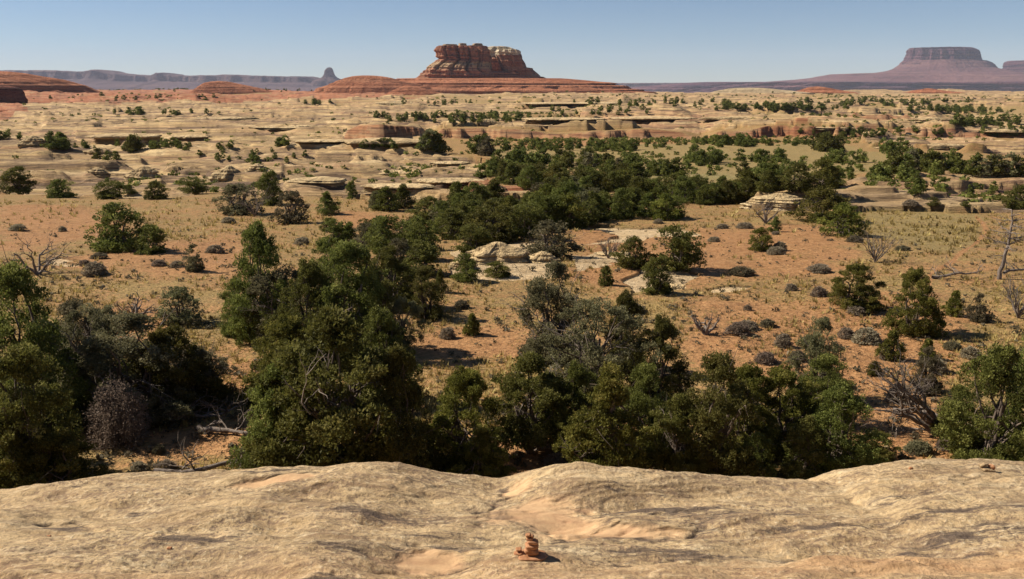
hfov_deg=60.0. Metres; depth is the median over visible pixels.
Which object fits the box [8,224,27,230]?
shrub
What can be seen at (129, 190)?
juniper tree
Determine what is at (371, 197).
juniper tree
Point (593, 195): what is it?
juniper tree
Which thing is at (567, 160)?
juniper tree
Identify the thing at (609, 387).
juniper tree
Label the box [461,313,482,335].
juniper tree
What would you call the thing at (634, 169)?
juniper tree
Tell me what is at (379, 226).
juniper tree
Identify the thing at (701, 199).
juniper tree
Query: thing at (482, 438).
juniper tree
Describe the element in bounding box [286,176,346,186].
rock ledge
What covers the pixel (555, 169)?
juniper tree
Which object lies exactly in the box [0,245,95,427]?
juniper tree
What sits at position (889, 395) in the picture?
shrub
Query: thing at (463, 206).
juniper tree
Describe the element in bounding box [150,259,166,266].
shrub
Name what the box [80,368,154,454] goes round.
shrub
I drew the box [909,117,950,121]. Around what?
rock ledge
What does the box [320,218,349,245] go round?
juniper tree
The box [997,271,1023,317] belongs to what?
bare bush
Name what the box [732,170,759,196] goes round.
juniper tree
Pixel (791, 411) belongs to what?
juniper tree
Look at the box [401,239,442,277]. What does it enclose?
juniper tree
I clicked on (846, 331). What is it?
shrub
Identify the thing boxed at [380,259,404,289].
juniper tree
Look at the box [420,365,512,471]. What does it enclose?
juniper tree
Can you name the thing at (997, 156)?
juniper tree
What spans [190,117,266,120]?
rock ledge
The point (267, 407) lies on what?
juniper tree
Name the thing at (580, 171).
juniper tree
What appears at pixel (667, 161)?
juniper tree
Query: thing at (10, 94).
rock outcrop
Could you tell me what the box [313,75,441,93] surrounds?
hill
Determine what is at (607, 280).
juniper tree
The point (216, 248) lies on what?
shrub
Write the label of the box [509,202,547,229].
juniper tree
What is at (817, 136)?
juniper tree
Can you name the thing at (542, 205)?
juniper tree
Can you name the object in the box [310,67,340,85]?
spire
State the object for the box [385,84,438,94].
hill
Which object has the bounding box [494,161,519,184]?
juniper tree
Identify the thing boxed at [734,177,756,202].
juniper tree
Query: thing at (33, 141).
boulder
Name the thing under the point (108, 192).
juniper tree
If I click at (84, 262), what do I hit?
shrub
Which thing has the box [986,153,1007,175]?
juniper tree
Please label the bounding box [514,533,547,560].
cairn
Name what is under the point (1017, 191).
juniper tree
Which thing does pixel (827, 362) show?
juniper tree
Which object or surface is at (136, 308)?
dead tree
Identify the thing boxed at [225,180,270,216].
dead tree
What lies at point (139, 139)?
juniper tree
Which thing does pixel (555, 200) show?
juniper tree
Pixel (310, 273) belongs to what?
juniper tree
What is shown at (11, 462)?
juniper tree
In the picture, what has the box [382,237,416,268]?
juniper tree
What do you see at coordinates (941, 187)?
scrub
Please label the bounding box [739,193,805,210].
boulder
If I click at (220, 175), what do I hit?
boulder
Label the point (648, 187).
juniper tree
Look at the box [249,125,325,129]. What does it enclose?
rock ledge
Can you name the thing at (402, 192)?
juniper tree
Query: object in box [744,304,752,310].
shrub
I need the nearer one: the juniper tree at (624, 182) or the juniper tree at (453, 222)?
the juniper tree at (453, 222)
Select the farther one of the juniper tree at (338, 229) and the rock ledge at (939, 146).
the rock ledge at (939, 146)
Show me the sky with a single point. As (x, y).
(613, 41)
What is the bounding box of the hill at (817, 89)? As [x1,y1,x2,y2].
[798,86,858,93]
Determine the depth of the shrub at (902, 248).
55.80 m
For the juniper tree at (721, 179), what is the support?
on the ground at (348, 111)
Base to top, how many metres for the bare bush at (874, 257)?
2.468 m
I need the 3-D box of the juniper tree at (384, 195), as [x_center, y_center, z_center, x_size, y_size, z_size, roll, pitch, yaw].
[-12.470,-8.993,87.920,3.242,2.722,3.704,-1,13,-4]
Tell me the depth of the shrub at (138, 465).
21.36 m
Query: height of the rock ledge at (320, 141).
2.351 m
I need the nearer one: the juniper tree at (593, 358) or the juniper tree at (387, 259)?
the juniper tree at (593, 358)
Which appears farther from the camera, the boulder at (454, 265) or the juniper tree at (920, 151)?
the juniper tree at (920, 151)
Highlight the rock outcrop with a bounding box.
[0,86,27,103]
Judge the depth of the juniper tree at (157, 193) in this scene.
100.89 m
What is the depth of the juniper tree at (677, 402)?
20.29 m
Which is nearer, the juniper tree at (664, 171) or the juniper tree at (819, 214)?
the juniper tree at (819, 214)
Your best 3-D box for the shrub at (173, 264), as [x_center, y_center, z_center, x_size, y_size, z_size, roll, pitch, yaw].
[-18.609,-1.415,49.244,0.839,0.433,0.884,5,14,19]
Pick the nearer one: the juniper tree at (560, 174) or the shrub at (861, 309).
the shrub at (861, 309)
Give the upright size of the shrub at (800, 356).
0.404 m
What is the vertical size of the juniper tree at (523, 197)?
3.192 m
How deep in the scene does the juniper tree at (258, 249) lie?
33.34 m
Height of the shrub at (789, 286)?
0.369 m
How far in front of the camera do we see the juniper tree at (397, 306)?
32.08 m
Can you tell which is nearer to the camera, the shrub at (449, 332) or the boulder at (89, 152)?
the shrub at (449, 332)
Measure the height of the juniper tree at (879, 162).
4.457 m
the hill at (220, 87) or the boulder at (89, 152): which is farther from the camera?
the hill at (220, 87)
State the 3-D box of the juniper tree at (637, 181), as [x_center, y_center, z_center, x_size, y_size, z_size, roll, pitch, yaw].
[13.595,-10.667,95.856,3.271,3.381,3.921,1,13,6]
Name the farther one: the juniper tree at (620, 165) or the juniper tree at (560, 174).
the juniper tree at (620, 165)
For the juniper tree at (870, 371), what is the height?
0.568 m
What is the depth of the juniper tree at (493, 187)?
87.81 m
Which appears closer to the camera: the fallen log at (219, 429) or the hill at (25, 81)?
the fallen log at (219, 429)
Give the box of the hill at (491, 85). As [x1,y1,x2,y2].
[396,78,656,93]
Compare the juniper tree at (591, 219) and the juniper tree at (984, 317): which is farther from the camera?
the juniper tree at (591, 219)
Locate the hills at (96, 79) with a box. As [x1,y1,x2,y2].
[0,69,676,90]
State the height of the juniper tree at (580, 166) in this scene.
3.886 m
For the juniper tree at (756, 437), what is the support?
on the ground at (348, 111)
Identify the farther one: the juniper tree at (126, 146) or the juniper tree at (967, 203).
the juniper tree at (126, 146)
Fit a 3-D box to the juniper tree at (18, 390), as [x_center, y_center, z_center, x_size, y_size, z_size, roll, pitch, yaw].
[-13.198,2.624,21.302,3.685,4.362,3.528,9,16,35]
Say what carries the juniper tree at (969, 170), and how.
on the ground at (348, 111)
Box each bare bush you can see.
[596,236,620,258]
[858,223,904,261]
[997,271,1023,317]
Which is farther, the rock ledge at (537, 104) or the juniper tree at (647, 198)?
the rock ledge at (537, 104)
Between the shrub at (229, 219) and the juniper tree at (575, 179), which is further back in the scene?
the juniper tree at (575, 179)
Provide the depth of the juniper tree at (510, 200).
72.16 m
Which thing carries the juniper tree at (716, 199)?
on the ground at (348, 111)
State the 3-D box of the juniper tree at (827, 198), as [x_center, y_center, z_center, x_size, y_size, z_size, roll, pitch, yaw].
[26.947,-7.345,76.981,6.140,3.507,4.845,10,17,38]
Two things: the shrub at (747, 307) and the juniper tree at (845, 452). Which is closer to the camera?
the juniper tree at (845, 452)
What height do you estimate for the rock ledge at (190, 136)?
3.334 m
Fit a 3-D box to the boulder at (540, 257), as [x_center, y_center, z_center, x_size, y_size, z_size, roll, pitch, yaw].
[1.654,-1.720,51.123,2.232,0.980,1.627,-7,15,-27]
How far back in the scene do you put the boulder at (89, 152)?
258.34 m
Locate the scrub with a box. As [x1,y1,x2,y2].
[1,88,1023,202]
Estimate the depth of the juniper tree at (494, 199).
73.84 m
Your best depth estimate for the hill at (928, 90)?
2523.15 m
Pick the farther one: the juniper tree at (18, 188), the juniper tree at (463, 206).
the juniper tree at (18, 188)
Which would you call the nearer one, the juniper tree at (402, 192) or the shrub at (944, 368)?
the shrub at (944, 368)
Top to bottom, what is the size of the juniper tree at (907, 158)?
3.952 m
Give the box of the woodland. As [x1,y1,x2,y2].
[0,87,1023,195]
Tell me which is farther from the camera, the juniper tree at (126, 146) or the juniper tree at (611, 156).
the juniper tree at (126, 146)
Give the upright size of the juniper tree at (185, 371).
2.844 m
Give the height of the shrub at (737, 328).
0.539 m
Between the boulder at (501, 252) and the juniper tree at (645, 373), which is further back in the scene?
the boulder at (501, 252)
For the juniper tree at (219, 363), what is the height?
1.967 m
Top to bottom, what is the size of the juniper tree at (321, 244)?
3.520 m
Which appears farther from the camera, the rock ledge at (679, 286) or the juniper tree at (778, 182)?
the juniper tree at (778, 182)
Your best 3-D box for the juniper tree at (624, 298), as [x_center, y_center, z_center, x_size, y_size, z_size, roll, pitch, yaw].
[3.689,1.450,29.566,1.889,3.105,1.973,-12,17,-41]
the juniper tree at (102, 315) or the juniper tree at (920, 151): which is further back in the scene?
the juniper tree at (920, 151)
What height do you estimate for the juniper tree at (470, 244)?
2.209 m
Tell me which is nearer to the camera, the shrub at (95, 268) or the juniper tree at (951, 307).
the juniper tree at (951, 307)
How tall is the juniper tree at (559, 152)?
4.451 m
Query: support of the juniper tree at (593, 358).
on the ground at (348, 111)
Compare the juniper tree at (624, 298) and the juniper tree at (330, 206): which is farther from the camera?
the juniper tree at (330, 206)
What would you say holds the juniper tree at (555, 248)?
on the ground at (348, 111)
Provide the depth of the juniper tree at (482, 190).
82.55 m
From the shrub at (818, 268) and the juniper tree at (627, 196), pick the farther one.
the juniper tree at (627, 196)
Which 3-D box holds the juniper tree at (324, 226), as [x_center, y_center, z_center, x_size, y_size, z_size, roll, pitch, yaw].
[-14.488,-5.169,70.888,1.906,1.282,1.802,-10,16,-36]
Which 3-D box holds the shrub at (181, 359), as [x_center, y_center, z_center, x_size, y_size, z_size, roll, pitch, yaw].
[-10.136,2.300,27.586,1.934,2.114,2.104,7,15,27]
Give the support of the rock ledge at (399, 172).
on the ground at (348, 111)
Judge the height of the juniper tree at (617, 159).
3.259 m
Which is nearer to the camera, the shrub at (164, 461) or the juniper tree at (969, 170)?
the shrub at (164, 461)
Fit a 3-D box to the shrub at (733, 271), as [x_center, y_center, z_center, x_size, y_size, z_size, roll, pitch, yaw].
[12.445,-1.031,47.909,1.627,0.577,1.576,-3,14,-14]
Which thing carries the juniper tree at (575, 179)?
on the ground at (348, 111)
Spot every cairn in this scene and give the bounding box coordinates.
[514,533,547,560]
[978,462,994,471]
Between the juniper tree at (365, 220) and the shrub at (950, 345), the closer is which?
the shrub at (950, 345)
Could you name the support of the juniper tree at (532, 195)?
on the ground at (348, 111)
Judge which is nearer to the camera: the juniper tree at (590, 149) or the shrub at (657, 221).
the shrub at (657, 221)
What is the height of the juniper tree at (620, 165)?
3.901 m
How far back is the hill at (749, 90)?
2215.56 m
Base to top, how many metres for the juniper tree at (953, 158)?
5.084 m
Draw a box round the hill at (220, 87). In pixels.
[190,81,274,93]
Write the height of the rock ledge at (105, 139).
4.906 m
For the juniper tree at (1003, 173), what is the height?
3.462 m
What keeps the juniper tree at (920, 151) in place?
on the ground at (348, 111)
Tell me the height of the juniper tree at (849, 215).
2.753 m
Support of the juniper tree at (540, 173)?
on the ground at (348, 111)
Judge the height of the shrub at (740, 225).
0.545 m
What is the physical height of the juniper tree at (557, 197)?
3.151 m
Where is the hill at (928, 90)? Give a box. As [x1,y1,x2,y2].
[905,88,960,93]
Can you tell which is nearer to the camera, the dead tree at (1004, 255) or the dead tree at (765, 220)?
the dead tree at (1004, 255)
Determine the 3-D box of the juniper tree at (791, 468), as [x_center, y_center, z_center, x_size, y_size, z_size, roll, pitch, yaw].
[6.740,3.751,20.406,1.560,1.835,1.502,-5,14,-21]
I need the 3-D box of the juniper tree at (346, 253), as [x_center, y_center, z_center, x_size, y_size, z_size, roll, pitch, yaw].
[-5.512,0.466,30.838,3.289,5.055,3.940,-3,13,-12]
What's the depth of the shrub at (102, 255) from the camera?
52.71 m
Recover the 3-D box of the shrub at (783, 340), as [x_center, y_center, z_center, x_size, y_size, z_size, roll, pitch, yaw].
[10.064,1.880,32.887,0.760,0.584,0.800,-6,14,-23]
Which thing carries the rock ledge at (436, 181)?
on the ground at (348, 111)
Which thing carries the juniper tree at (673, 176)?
on the ground at (348, 111)
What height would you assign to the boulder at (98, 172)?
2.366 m
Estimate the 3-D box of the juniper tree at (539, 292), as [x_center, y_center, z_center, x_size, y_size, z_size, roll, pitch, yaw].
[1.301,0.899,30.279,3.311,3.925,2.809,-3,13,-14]
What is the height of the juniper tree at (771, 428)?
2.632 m
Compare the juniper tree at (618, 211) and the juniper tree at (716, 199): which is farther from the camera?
the juniper tree at (716, 199)
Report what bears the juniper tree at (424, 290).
on the ground at (348, 111)
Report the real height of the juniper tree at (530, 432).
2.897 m
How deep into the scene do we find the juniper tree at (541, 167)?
128.62 m
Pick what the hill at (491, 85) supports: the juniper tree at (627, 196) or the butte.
the butte
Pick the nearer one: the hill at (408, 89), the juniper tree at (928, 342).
the juniper tree at (928, 342)
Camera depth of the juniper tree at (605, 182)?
114.61 m
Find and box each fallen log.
[144,437,253,472]
[145,392,247,423]
[192,404,252,436]
[877,386,974,419]
[927,256,986,280]
[1002,260,1023,273]
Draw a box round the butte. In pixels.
[417,43,544,77]
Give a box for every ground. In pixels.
[0,89,1023,476]
[0,458,1023,578]
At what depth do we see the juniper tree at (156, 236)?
55.23 m
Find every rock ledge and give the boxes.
[85,133,161,144]
[169,135,209,138]
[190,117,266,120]
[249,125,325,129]
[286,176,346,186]
[291,139,345,143]
[343,137,419,143]
[361,183,436,192]
[379,170,413,174]
[416,177,480,184]
[428,161,470,166]
[519,102,617,106]
[522,117,607,123]
[594,251,630,255]
[608,116,697,121]
[670,283,684,288]
[698,116,744,119]
[815,126,854,129]
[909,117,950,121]
[913,143,965,148]
[983,128,1023,132]
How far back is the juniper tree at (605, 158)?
177.66 m
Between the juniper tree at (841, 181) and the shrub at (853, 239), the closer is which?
the shrub at (853, 239)
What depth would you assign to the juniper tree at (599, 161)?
195.12 m
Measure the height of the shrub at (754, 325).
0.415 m
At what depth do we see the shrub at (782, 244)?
56.81 m
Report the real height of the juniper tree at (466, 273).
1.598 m
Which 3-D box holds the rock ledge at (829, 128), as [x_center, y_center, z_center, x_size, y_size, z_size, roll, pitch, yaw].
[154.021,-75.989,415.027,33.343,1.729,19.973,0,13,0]
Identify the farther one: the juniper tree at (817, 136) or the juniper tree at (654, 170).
the juniper tree at (817, 136)
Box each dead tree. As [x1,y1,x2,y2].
[4,231,79,274]
[115,289,160,314]
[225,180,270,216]
[689,313,721,334]
[747,199,790,223]
[856,344,938,435]
[982,208,1023,279]
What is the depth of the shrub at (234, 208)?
86.56 m
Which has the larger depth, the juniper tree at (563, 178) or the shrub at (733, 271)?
the juniper tree at (563, 178)
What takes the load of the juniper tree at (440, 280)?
on the ground at (348, 111)
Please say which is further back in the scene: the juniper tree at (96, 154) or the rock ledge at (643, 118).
the rock ledge at (643, 118)
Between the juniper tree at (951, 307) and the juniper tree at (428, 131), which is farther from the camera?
the juniper tree at (428, 131)
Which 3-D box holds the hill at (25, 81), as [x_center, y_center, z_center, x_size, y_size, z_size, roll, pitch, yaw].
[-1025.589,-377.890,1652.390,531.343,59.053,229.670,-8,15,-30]
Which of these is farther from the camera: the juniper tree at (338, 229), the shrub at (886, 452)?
the juniper tree at (338, 229)
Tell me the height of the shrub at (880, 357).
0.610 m
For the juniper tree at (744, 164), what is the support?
on the ground at (348, 111)
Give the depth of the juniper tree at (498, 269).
47.32 m
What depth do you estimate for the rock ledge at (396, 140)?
269.74 m
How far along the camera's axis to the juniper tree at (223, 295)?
34.31 m
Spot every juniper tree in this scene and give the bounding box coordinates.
[0,165,39,194]
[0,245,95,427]
[0,339,90,488]
[0,343,37,452]
[0,409,59,486]
[0,425,118,488]
[44,298,134,383]
[45,179,77,197]
[45,307,200,435]
[51,302,128,396]
[83,201,157,252]
[91,147,102,158]
[92,179,127,198]
[94,341,172,397]
[102,150,112,160]
[112,151,119,159]
[122,136,130,152]
[122,184,137,194]
[127,134,139,152]
[127,322,232,414]
[130,133,146,150]
[131,223,168,254]
[142,181,170,199]
[148,285,203,326]
[172,336,238,406]
[176,176,210,194]
[178,243,204,271]
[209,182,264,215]
[217,218,295,346]
[217,272,252,337]
[226,358,326,469]
[235,313,326,409]
[237,264,324,338]
[242,303,416,468]
[254,169,284,205]
[259,256,345,364]
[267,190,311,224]
[306,229,394,369]
[306,236,346,303]
[315,191,342,215]
[318,217,334,231]
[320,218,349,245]
[331,221,358,244]
[341,305,423,407]
[343,255,407,340]
[344,180,358,198]
[349,222,377,249]
[356,218,372,236]
[356,341,452,471]
[361,214,410,253]
[362,215,388,241]
[367,191,383,209]
[368,244,425,311]
[370,186,400,211]
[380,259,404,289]
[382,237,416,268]
[382,296,430,351]
[386,183,417,208]
[395,219,408,238]
[397,215,436,243]
[399,225,418,250]
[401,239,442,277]
[404,262,445,321]
[405,195,438,221]
[406,216,441,259]
[414,136,425,149]
[418,128,439,150]
[419,134,433,150]
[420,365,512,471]
[428,200,451,229]
[428,200,456,222]
[429,134,452,152]
[433,130,449,150]
[433,208,471,240]
[435,268,448,291]
[446,180,465,207]
[446,424,516,477]
[449,192,463,208]
[450,193,485,211]
[450,223,491,254]
[450,253,483,282]
[456,203,472,228]
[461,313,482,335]
[463,199,522,243]
[465,135,481,153]
[465,181,493,201]
[465,199,495,227]
[475,133,495,151]
[477,139,491,155]
[479,178,509,198]
[481,136,495,155]
[483,261,511,278]
[484,197,502,226]
[486,350,580,454]
[493,159,511,182]
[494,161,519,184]
[494,195,519,226]
[499,259,585,365]
[503,203,549,240]
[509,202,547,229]
[514,164,527,182]
[515,164,541,190]
[518,191,532,218]
[521,191,550,210]
[523,219,587,258]
[528,195,555,222]
[530,182,544,192]
[533,171,545,191]
[533,359,607,456]
[535,164,547,176]
[535,183,554,201]
[536,296,671,402]
[539,195,572,226]
[541,176,558,188]
[542,165,563,182]
[542,176,572,195]
[543,161,566,176]
[543,193,571,221]
[546,179,580,205]
[550,154,562,163]
[550,192,589,228]
[551,148,563,160]
[552,360,671,468]
[556,171,570,180]
[557,150,574,167]
[567,166,595,186]
[569,163,584,176]
[570,175,578,181]
[574,191,595,210]
[575,149,587,165]
[575,182,584,191]
[577,167,602,186]
[577,175,593,187]
[580,147,596,157]
[580,151,598,167]
[580,197,603,225]
[582,190,610,220]
[583,184,594,191]
[585,187,608,211]
[591,153,602,164]
[591,195,612,221]
[592,174,609,192]
[595,165,610,175]
[596,189,608,212]
[597,265,614,286]
[598,154,610,167]
[598,171,611,190]
[599,152,617,164]
[602,191,615,213]
[603,288,652,370]
[604,158,616,171]
[604,171,624,191]
[608,187,636,219]
[609,235,650,268]
[611,157,621,166]
[611,186,637,209]
[612,162,629,171]
[615,168,633,186]
[617,353,681,461]
[619,150,639,168]
[621,153,640,168]
[621,313,697,411]
[623,185,645,211]
[624,161,651,182]
[625,176,650,200]
[625,187,644,215]
[634,192,656,217]
[639,178,659,203]
[640,255,674,294]
[642,392,710,471]
[646,160,662,175]
[646,193,683,220]
[646,223,706,272]
[649,180,671,202]
[656,348,771,476]
[657,175,668,192]
[660,161,671,175]
[663,158,673,172]
[664,173,684,195]
[667,169,689,193]
[667,197,687,218]
[668,157,686,173]
[669,175,700,203]
[686,174,715,198]
[694,184,715,204]
[700,182,727,203]
[713,175,726,196]
[715,362,785,463]
[716,180,742,204]
[725,179,745,202]
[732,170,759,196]
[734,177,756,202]
[735,160,752,177]
[735,432,777,477]
[736,361,831,459]
[747,227,773,250]
[750,162,787,188]
[754,170,778,192]
[758,163,781,189]
[766,168,784,190]
[766,216,782,231]
[775,161,819,193]
[776,414,838,479]
[784,185,851,223]
[784,316,854,396]
[785,381,892,475]
[796,351,857,434]
[806,212,825,222]
[808,132,826,149]
[809,156,839,187]
[810,164,847,185]
[814,131,835,151]
[817,202,870,236]
[826,263,896,313]
[828,167,843,180]
[829,131,846,147]
[830,136,846,151]
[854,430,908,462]
[866,361,881,376]
[874,329,907,361]
[878,149,893,166]
[880,265,948,338]
[883,153,910,173]
[887,148,902,165]
[898,153,915,172]
[905,148,921,171]
[909,346,944,396]
[915,148,924,158]
[916,338,935,359]
[919,150,942,173]
[925,197,940,206]
[927,151,946,174]
[929,380,981,441]
[931,341,1023,460]
[934,155,947,172]
[940,290,965,317]
[942,152,951,170]
[945,148,969,167]
[948,157,964,173]
[956,292,993,322]
[959,201,970,206]
[960,152,984,174]
[970,157,985,174]
[975,157,993,176]
[983,329,1023,440]
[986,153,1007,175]
[988,153,1000,174]
[993,184,1023,209]
[994,159,1010,177]
[1002,151,1020,177]
[1008,154,1023,177]
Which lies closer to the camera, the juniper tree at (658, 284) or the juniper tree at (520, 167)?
the juniper tree at (658, 284)
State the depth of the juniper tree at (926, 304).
34.19 m
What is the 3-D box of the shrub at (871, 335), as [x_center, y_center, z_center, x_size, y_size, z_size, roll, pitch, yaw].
[13.443,1.737,33.566,1.172,0.669,1.112,-8,16,-32]
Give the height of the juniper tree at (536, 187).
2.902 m
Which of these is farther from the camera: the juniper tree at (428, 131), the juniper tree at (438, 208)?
the juniper tree at (428, 131)
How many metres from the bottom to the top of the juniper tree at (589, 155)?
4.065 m
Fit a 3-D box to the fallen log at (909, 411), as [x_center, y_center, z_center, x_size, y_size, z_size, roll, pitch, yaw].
[11.473,3.257,24.450,1.496,1.207,2.712,-10,16,-35]
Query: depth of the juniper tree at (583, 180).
101.40 m
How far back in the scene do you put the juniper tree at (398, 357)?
19.88 m
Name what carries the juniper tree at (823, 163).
on the ground at (348, 111)
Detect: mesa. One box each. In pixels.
[632,47,1023,92]
[1002,60,1023,71]
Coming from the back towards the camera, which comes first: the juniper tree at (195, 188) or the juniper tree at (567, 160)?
the juniper tree at (567, 160)
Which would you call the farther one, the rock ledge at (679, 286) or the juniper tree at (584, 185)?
the juniper tree at (584, 185)
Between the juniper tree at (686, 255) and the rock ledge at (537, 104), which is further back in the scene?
the rock ledge at (537, 104)
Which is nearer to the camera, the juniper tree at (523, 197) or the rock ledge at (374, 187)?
the juniper tree at (523, 197)
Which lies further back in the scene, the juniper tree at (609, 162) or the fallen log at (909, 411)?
the juniper tree at (609, 162)
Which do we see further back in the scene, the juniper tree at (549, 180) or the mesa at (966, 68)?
the mesa at (966, 68)
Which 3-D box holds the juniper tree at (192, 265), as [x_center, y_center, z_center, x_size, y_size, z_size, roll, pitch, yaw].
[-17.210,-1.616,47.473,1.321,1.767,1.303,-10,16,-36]
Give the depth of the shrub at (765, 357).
30.74 m
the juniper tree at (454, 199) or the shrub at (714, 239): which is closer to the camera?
the shrub at (714, 239)
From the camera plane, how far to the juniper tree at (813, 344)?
26.73 m
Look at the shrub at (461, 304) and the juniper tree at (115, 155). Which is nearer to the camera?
the shrub at (461, 304)
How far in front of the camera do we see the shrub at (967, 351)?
31.18 m
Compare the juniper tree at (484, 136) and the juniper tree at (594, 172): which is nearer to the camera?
the juniper tree at (594, 172)
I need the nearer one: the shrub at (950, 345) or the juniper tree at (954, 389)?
the juniper tree at (954, 389)
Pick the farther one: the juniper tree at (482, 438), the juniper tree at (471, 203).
the juniper tree at (471, 203)
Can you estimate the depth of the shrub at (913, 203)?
88.17 m
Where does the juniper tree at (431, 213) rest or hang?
on the ground at (348, 111)
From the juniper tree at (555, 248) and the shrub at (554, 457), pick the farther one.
the juniper tree at (555, 248)
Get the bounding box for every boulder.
[17,135,48,147]
[83,147,113,154]
[86,167,111,178]
[123,166,160,179]
[206,166,241,182]
[242,163,267,171]
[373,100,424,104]
[447,255,477,270]
[465,242,529,264]
[478,119,500,126]
[524,251,560,263]
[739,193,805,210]
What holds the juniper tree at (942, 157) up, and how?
on the ground at (348, 111)
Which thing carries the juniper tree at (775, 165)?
on the ground at (348, 111)
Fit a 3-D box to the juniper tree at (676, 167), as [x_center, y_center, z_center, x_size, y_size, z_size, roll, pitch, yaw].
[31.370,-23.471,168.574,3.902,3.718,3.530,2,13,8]
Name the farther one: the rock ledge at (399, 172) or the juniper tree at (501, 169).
the rock ledge at (399, 172)
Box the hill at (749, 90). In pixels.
[709,88,815,93]
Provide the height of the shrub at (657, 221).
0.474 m
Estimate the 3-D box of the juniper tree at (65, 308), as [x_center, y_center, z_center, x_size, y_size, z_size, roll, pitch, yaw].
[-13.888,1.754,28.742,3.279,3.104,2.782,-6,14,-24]
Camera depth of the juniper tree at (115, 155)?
248.89 m
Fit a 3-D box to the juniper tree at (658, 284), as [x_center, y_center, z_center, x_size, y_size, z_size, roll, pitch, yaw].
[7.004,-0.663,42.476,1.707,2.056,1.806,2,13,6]
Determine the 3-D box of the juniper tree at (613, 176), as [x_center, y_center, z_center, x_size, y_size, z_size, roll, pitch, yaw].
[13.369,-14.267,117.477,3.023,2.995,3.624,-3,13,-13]
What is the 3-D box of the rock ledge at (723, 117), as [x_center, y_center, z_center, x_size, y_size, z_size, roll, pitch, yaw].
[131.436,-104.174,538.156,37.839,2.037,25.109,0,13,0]
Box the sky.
[0,0,1023,82]
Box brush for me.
[2,219,1023,474]
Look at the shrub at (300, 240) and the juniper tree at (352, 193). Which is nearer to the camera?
the shrub at (300, 240)
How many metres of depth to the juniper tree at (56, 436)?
19.26 m
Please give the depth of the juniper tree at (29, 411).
19.29 m
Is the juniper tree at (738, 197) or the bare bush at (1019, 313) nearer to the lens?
the bare bush at (1019, 313)
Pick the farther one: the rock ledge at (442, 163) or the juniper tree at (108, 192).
the rock ledge at (442, 163)
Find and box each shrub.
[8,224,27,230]
[58,226,67,231]
[79,260,89,265]
[80,261,108,276]
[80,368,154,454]
[89,252,108,259]
[130,461,148,471]
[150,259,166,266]
[152,444,165,454]
[156,458,176,468]
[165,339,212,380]
[170,260,184,267]
[205,244,225,253]
[221,217,235,222]
[293,236,310,244]
[438,326,455,339]
[454,299,469,309]
[543,452,568,465]
[653,219,663,223]
[707,236,720,241]
[716,223,728,228]
[723,321,750,336]
[727,265,755,275]
[735,222,754,228]
[739,320,759,330]
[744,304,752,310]
[753,351,778,365]
[759,318,776,327]
[765,246,785,254]
[773,241,786,250]
[773,332,793,347]
[784,283,798,290]
[788,349,807,361]
[805,263,832,273]
[809,286,827,296]
[837,326,854,339]
[846,235,863,242]
[846,305,869,315]
[851,326,881,345]
[879,345,894,360]
[884,383,912,404]
[894,245,911,250]
[902,199,919,206]
[903,438,932,456]
[926,359,949,373]
[934,439,951,451]
[942,340,962,350]
[959,345,982,359]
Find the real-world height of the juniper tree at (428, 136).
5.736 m
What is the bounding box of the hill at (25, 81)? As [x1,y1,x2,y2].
[0,71,99,92]
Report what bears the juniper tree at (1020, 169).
on the ground at (348, 111)
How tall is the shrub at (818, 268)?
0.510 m
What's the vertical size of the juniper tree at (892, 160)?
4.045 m
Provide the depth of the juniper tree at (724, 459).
20.05 m
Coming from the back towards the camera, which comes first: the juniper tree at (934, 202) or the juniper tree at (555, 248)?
the juniper tree at (934, 202)
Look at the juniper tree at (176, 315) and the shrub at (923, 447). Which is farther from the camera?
the juniper tree at (176, 315)
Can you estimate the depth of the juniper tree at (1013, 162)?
162.09 m
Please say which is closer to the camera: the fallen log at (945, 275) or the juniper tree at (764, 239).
the fallen log at (945, 275)
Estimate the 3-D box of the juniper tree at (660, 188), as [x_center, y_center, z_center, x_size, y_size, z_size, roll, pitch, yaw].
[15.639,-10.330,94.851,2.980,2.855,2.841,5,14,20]
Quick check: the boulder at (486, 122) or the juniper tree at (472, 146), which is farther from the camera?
the boulder at (486, 122)
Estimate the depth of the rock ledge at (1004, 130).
399.37 m
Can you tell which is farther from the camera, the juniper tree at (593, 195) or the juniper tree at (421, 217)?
the juniper tree at (593, 195)
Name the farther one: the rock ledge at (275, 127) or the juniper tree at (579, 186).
the rock ledge at (275, 127)
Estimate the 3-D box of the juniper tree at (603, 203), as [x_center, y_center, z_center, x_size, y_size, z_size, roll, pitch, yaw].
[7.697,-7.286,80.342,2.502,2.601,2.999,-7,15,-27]
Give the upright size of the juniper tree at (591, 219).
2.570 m
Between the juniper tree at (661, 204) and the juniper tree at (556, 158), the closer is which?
the juniper tree at (661, 204)
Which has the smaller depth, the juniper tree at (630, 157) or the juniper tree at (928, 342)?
the juniper tree at (928, 342)
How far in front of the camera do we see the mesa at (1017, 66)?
14726.47 m
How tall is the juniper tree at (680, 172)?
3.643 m
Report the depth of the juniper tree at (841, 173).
134.71 m
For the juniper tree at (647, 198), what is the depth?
82.65 m
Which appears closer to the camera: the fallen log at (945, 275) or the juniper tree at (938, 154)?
the fallen log at (945, 275)
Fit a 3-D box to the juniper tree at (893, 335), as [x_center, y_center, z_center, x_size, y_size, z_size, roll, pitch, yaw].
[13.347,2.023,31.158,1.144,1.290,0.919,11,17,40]

